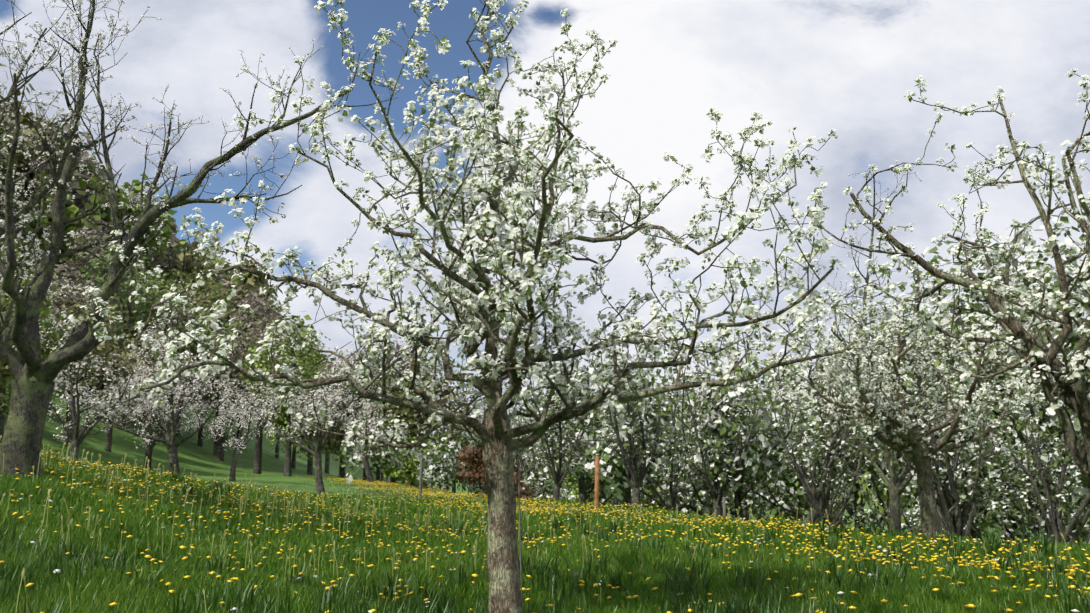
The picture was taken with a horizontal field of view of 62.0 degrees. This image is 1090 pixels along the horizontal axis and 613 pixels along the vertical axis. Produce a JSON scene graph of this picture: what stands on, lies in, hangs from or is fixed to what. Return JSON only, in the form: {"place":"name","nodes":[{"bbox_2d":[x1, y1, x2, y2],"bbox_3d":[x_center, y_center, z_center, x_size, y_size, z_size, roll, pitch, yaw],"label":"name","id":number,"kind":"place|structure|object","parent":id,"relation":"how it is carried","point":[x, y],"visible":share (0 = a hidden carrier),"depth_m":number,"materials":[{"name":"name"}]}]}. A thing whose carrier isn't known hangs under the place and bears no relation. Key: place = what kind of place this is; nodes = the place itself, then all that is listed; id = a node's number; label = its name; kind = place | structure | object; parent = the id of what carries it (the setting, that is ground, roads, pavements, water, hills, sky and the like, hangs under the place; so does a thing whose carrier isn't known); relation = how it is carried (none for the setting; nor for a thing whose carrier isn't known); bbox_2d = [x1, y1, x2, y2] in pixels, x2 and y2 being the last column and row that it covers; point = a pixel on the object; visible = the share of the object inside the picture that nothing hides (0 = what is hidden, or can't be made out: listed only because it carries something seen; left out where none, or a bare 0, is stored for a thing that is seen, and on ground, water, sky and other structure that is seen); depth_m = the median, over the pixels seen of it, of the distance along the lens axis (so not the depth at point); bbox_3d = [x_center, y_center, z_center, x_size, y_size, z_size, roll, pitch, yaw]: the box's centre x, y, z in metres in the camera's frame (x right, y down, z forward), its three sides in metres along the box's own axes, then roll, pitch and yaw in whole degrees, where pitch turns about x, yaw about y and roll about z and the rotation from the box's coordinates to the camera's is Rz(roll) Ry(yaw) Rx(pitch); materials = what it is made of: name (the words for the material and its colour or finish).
{"place":"outdoors","nodes":[
{"label":"outdoors","id":0,"kind":"place"},
{"bbox_2d":[0,63,434,490],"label":"trees","id":1,"kind":"object","parent":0,"point":[162,251],"visible":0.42,"depth_m":113.89,"materials":[{"name":"green plant"}]},
{"bbox_2d":[0,0,1089,474],"label":"sky","id":2,"kind":"structure","parent":0,"point":[815,67],"materials":[{"name":"white"}]},
{"bbox_2d":[3,276,1089,612],"bbox_3d":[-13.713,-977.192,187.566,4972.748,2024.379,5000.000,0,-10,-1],"label":"ground","id":3,"kind":"structure","parent":0,"point":[203,464],"depth_m":63.05,"materials":[{"name":"green plant"}]},
{"bbox_2d":[0,136,87,342],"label":"cherry tree","id":4,"kind":"object","parent":3,"relation":"on","point":[5,321],"visible":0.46,"depth_m":21.90,"materials":[{"name":"green plant"}]},
{"bbox_2d":[0,0,126,264],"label":"cherry tree","id":5,"kind":"object","parent":3,"relation":"on","point":[30,204],"visible":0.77,"depth_m":13.07,"materials":[{"name":"grey plant"}]},
{"bbox_2d":[12,278,183,460],"bbox_3d":[-17.375,2.919,34.838,5.241,7.483,5.516,0,-10,-1],"label":"cherry tree","id":6,"kind":"object","parent":3,"relation":"on","point":[76,438],"visible":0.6,"depth_m":33.67,"materials":[{"name":"white plant"}]},
{"bbox_2d":[100,349,202,470],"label":"cherry tree","id":7,"kind":"object","parent":3,"relation":"on","point":[149,445],"visible":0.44,"depth_m":42.74,"materials":[{"name":"white plant"}]},
{"bbox_2d":[63,281,241,474],"bbox_3d":[-16.000,3.217,37.423,6.071,8.139,4.400,0,-10,-1],"label":"cherry tree","id":8,"kind":"object","parent":3,"relation":"on","point":[169,441],"visible":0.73,"depth_m":37.33,"materials":[{"name":"white plant"}]},
{"bbox_2d":[0,0,403,478],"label":"cherry tree","id":9,"kind":"object","parent":3,"relation":"on","point":[32,386],"visible":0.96,"depth_m":12.68,"materials":[{"name":"grey plant"}]},
{"bbox_2d":[173,356,279,480],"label":"cherry tree","id":10,"kind":"object","parent":3,"relation":"on","point":[236,449],"visible":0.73,"depth_m":44.13,"materials":[{"name":"white plant"}]},
{"bbox_2d":[242,323,400,493],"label":"cherry tree","id":11,"kind":"object","parent":3,"relation":"on","point":[320,441],"visible":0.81,"depth_m":35.68,"materials":[{"name":"white plant"}]},
{"bbox_2d":[340,350,398,482],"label":"cherry tree","id":12,"kind":"object","parent":3,"relation":"on","point":[364,455],"visible":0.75,"depth_m":50.81,"materials":[{"name":"white plant"}]},
{"bbox_2d":[0,238,798,520],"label":"tree trunks","id":13,"kind":"object","parent":3,"relation":"on","point":[290,455],"visible":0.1,"depth_m":64.29,"materials":[{"name":"plant"}]},
{"bbox_2d":[0,202,804,505],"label":"blossoming trees","id":14,"kind":"object","parent":13,"relation":"attached to","point":[244,348],"visible":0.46,"depth_m":55.26,"materials":[{"name":"white plant"}]},
{"bbox_2d":[419,453,422,501],"bbox_3d":[-4.140,5.764,30.245,0.083,1.760,0.083,-4,-11,21],"label":"tree stake","id":15,"kind":"object","parent":3,"relation":"on","point":[420,481],"visible":0.83,"depth_m":30.21,"materials":[{"name":"grey wood"}]},
{"bbox_2d":[418,296,549,486],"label":"pear tree","id":16,"kind":"object","parent":3,"relation":"on","point":[460,342],"visible":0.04,"depth_m":81.29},
{"bbox_2d":[443,355,557,491],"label":"pear tree","id":17,"kind":"object","parent":3,"relation":"on","point":[517,454],"visible":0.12,"depth_m":63.49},
{"bbox_2d":[68,0,949,612],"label":"pear tree","id":18,"kind":"object","parent":3,"relation":"on","point":[488,308],"visible":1,"depth_m":6.66,"materials":[{"name":"white plant"}]},
{"bbox_2d":[518,460,522,612],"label":"tree stake","id":19,"kind":"object","parent":3,"relation":"on","point":[520,536],"visible":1,"depth_m":6.59,"materials":[{"name":"wood"}]},
{"bbox_2d":[0,443,1089,612],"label":"grass","id":20,"kind":"structure","parent":3,"relation":"on","point":[100,591],"depth_m":9.70,"materials":[{"name":"green plant"}]},
{"bbox_2d":[0,435,1089,612],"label":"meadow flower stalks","id":21,"kind":"object","parent":3,"relation":"on","point":[990,542],"visible":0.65,"depth_m":7.85,"materials":[{"name":"green plant"}]},
{"bbox_2d":[0,451,1089,612],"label":"dandelions","id":22,"kind":"object","parent":3,"relation":"on","point":[413,494],"visible":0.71,"depth_m":12.15,"materials":[{"name":"yellow plant"}]},
{"bbox_2d":[519,340,620,499],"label":"pear tree","id":23,"kind":"object","parent":3,"relation":"on","point":[558,478],"visible":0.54,"depth_m":36.60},
{"bbox_2d":[518,329,658,506],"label":"pear tree","id":24,"kind":"object","parent":3,"relation":"on","point":[603,496],"visible":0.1,"depth_m":42.13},
{"bbox_2d":[594,456,598,509],"bbox_3d":[1.340,4.684,23.457,0.152,1.611,0.120,0,-10,-1],"label":"wooden post","id":25,"kind":"object","parent":3,"relation":"on","point":[596,499],"visible":0.83,"depth_m":23.43,"materials":[{"name":"brown wood"}]},
{"bbox_2d":[536,313,696,507],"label":"pear tree","id":26,"kind":"object","parent":3,"relation":"on","point":[658,480],"visible":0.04,"depth_m":70.08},
{"bbox_2d":[581,321,689,507],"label":"pear tree","id":27,"kind":"object","parent":3,"relation":"on","point":[634,480],"visible":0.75,"depth_m":28.87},
{"bbox_2d":[527,303,798,511],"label":"pear tree","id":28,"kind":"object","parent":3,"relation":"on","point":[674,498],"visible":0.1,"depth_m":43.14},
{"bbox_2d":[722,491,725,516],"bbox_3d":[5.604,6.702,28.278,0.092,1.860,0.092,4,-11,-23],"label":"tree stake","id":29,"kind":"object","parent":3,"relation":"on","point":[724,503],"visible":0.46,"depth_m":28.34,"materials":[{"name":"grey wood"}]},
{"bbox_2d":[665,342,785,516],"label":"pear tree","id":30,"kind":"object","parent":3,"relation":"on","point":[716,494],"visible":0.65,"depth_m":28.56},
{"bbox_2d":[663,318,822,520],"bbox_3d":[7.228,5.911,37.267,6.667,10.678,5.798,2,-10,-14],"label":"pear tree","id":31,"kind":"object","parent":3,"relation":"on","point":[745,507],"visible":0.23,"depth_m":36.32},
{"bbox_2d":[517,305,1089,546],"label":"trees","id":32,"kind":"object","parent":3,"relation":"on","point":[973,533],"visible":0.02,"depth_m":50.99,"materials":[{"name":"plant"}]},
{"bbox_2d":[512,215,1089,543],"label":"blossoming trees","id":33,"kind":"object","parent":32,"relation":"on","point":[796,493],"visible":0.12,"depth_m":48.43,"materials":[{"name":"white plant"}]},
{"bbox_2d":[658,302,962,526],"bbox_3d":[8.525,4.616,30.688,10.358,9.514,5.084,-7,-12,32],"label":"pear tree","id":34,"kind":"object","parent":3,"relation":"on","point":[835,498],"visible":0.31,"depth_m":29.71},
{"bbox_2d":[771,329,887,523],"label":"pear tree","id":35,"kind":"object","parent":3,"relation":"on","point":[820,502],"visible":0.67,"depth_m":22.11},
{"bbox_2d":[779,159,988,531],"bbox_3d":[8.216,1.349,22.178,4.738,10.005,5.552,-6,-12,32],"label":"blossoming tree","id":36,"kind":"object","parent":3,"relation":"on","point":[896,486],"visible":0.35,"depth_m":21.58,"materials":[{"name":"white plant"}]},
{"bbox_2d":[770,235,1076,537],"bbox_3d":[5.815,1.405,14.607,4.726,4.894,4.596,0,-10,-1],"label":"pear tree","id":37,"kind":"object","parent":3,"relation":"on","point":[913,433],"visible":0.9,"depth_m":13.87,"materials":[{"name":"white plant"}]},
{"bbox_2d":[773,68,1089,483],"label":"pear tree","id":38,"kind":"object","parent":3,"relation":"on","point":[1066,385],"visible":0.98,"depth_m":7.45,"materials":[{"name":"white plant"}]},
{"bbox_2d":[827,353,1057,543],"bbox_3d":[12.726,5.636,28.730,5.691,8.920,7.289,5,-12,-28],"label":"pear tree","id":39,"kind":"object","parent":3,"relation":"on","point":[916,514],"visible":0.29,"depth_m":28.91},
{"bbox_2d":[865,344,1051,539],"bbox_3d":[8.084,3.090,18.046,3.209,4.995,3.479,0,-10,-1],"label":"pear tree","id":40,"kind":"object","parent":3,"relation":"on","point":[952,517],"visible":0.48,"depth_m":17.99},
{"bbox_2d":[882,285,1089,544],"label":"pear tree","id":41,"kind":"object","parent":3,"relation":"on","point":[1066,517],"visible":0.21,"depth_m":33.41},
{"bbox_2d":[950,311,1089,545],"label":"pear tree","id":42,"kind":"object","parent":3,"relation":"on","point":[1056,509],"visible":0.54,"depth_m":18.67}
]}

